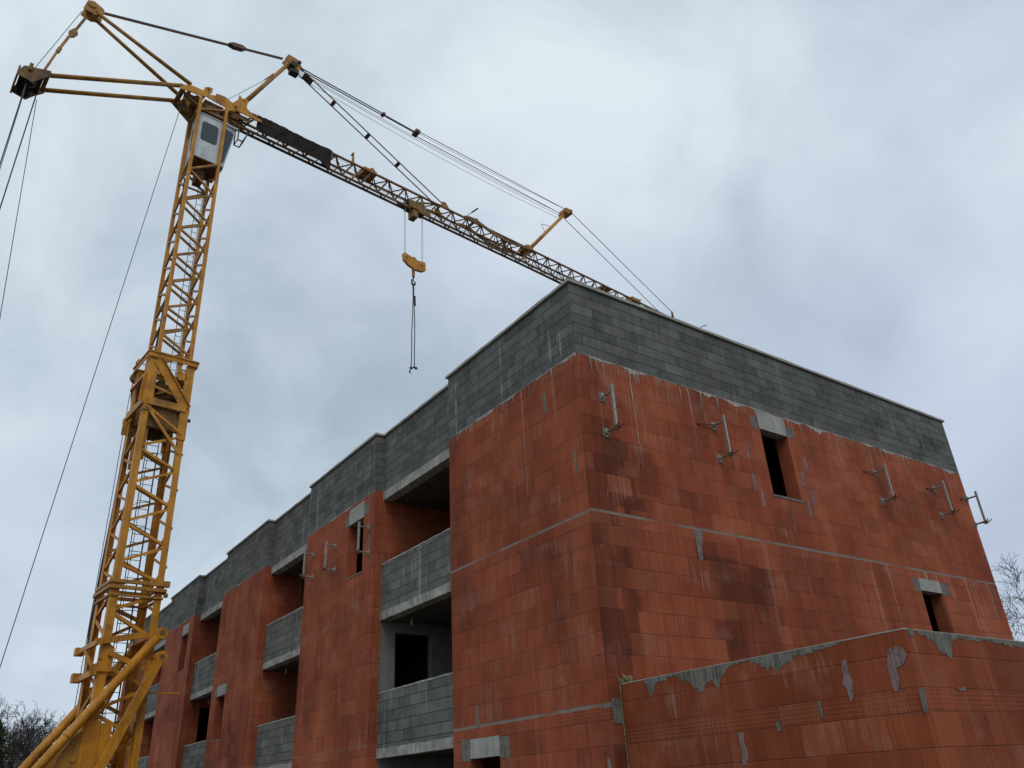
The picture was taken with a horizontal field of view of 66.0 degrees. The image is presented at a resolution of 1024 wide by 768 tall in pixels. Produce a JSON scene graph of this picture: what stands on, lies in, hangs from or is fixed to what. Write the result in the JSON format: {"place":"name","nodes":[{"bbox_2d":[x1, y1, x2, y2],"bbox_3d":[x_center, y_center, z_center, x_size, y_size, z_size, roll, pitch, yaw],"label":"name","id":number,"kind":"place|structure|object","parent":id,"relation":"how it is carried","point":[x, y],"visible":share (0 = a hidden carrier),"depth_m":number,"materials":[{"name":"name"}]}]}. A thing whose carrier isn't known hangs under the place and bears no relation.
{"place":"outdoors","nodes":[
{"label":"outdoors","id":0,"kind":"place"},
{"bbox_2d":[0,720,13,767],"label":"evergreen tree","id":1,"kind":"object","parent":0,"point":[3,745],"visible":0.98,"depth_m":43.08,"materials":[{"name":"green plant"}]},
{"bbox_2d":[0,0,1023,767],"label":"sky","id":2,"kind":"structure","parent":0,"point":[834,189],"materials":[{"name":"grey"}]},
{"label":"ground","id":3,"kind":"structure","parent":0,"visible":0},
{"bbox_2d":[0,696,39,765],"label":"bare tree","id":4,"kind":"object","parent":3,"relation":"on","point":[10,728],"visible":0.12,"depth_m":51.95,"materials":[{"name":"brown plant"}]},
{"bbox_2d":[0,702,56,767],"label":"bare tree","id":5,"kind":"object","parent":3,"relation":"on","point":[11,734],"visible":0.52,"depth_m":46.68,"materials":[{"name":"brown plant"}]},
{"bbox_2d":[2,700,57,762],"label":"bare tree","id":6,"kind":"object","parent":3,"relation":"on","point":[29,721],"visible":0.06,"depth_m":50.52,"materials":[{"name":"brown plant"}]},
{"bbox_2d":[0,710,65,767],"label":"bare tree","id":7,"kind":"object","parent":3,"relation":"on","point":[19,747],"visible":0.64,"depth_m":44.26,"materials":[{"name":"brown plant"}]},
{"bbox_2d":[8,709,65,760],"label":"bare tree","id":8,"kind":"object","parent":3,"relation":"on","point":[37,719],"visible":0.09,"depth_m":55.76,"materials":[{"name":"brown plant"}]},
{"bbox_2d":[0,0,706,767],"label":"tower crane","id":9,"kind":"object","parent":3,"relation":"on","point":[158,412],"visible":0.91,"depth_m":27.11,"materials":[{"name":"yellow paint"}]},
{"bbox_2d":[409,280,417,373],"bbox_3d":[-4.519,-2.648,36.309,0.115,5.059,0.525,-24,-34,34],"label":"lifting sling","id":10,"kind":"object","parent":9,"relation":"hanging from","point":[414,302],"visible":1,"depth_m":36.23,"materials":[{"name":"metal"}]},
{"bbox_2d":[109,278,1013,767],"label":"apartment building","id":11,"kind":"structure","parent":3,"relation":"on","point":[537,572],"depth_m":15.43,"materials":[{"name":"brick"}]},
{"bbox_2d":[299,549,314,579],"bbox_3d":[-5.499,4.819,21.068,0.405,0.791,0.129,15,-33,-32],"label":"wall bracket","id":12,"kind":"object","parent":11,"relation":"attached to","point":[304,561],"depth_m":21.03,"materials":[{"name":"metal"}]},
{"bbox_2d":[321,541,336,572],"bbox_3d":[-4.659,4.363,19.954,0.405,0.791,0.129,15,-33,-32],"label":"wall bracket","id":13,"kind":"object","parent":11,"relation":"attached to","point":[325,560],"depth_m":19.90,"materials":[{"name":"metal"}]},
{"bbox_2d":[353,521,369,555],"bbox_3d":[-3.557,3.628,18.549,0.405,0.791,0.129,15,-33,-32],"label":"wall bracket","id":14,"kind":"object","parent":11,"relation":"attached to","point":[357,551],"depth_m":18.49,"materials":[{"name":"metal"}]},
{"bbox_2d":[598,384,624,437],"bbox_3d":[1.663,0.413,13.092,0.129,0.860,0.427,15,-33,-32],"label":"wall bracket","id":15,"kind":"object","parent":11,"relation":"attached to","point":[616,427],"depth_m":13.05,"materials":[{"name":"metal"}]},
{"bbox_2d":[697,415,737,462],"bbox_3d":[3.765,0.943,14.474,0.529,0.860,0.437,15,-33,-32],"label":"wall bracket","id":16,"kind":"object","parent":11,"relation":"attached to","point":[718,456],"depth_m":14.54,"materials":[{"name":"metal"}]},
{"bbox_2d":[863,464,900,504],"bbox_3d":[8.072,2.138,17.228,0.529,0.860,0.437,15,-33,-32],"label":"wall bracket","id":17,"kind":"object","parent":11,"relation":"attached to","point":[892,497],"depth_m":17.30,"materials":[{"name":"metal"}]},
{"bbox_2d":[926,480,959,518],"bbox_3d":[10.129,2.678,18.561,0.409,0.860,0.437,15,-33,-32],"label":"wall bracket","id":18,"kind":"object","parent":11,"relation":"attached to","point":[934,488],"depth_m":18.59,"materials":[{"name":"metal"}]},
{"bbox_2d":[960,491,991,527],"bbox_3d":[11.377,3.039,19.351,0.409,0.860,0.437,15,-33,-32],"label":"wall bracket","id":19,"kind":"object","parent":11,"relation":"attached to","point":[975,524],"depth_m":19.39,"materials":[{"name":"metal"}]},
{"bbox_2d":[618,628,1023,767],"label":"annex building","id":20,"kind":"structure","parent":3,"relation":"on","point":[906,698],"depth_m":8.55,"materials":[{"name":"brick"}]},
{"bbox_2d":[991,552,1023,625],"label":"bare tree","id":21,"kind":"object","parent":3,"relation":"on","point":[1016,583],"visible":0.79,"depth_m":47.92,"materials":[{"name":"brown plant"}]},
{"bbox_2d":[1001,592,1023,640],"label":"bare tree","id":22,"kind":"object","parent":3,"relation":"on","point":[1011,612],"visible":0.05,"depth_m":47.40,"materials":[{"name":"brown plant"}]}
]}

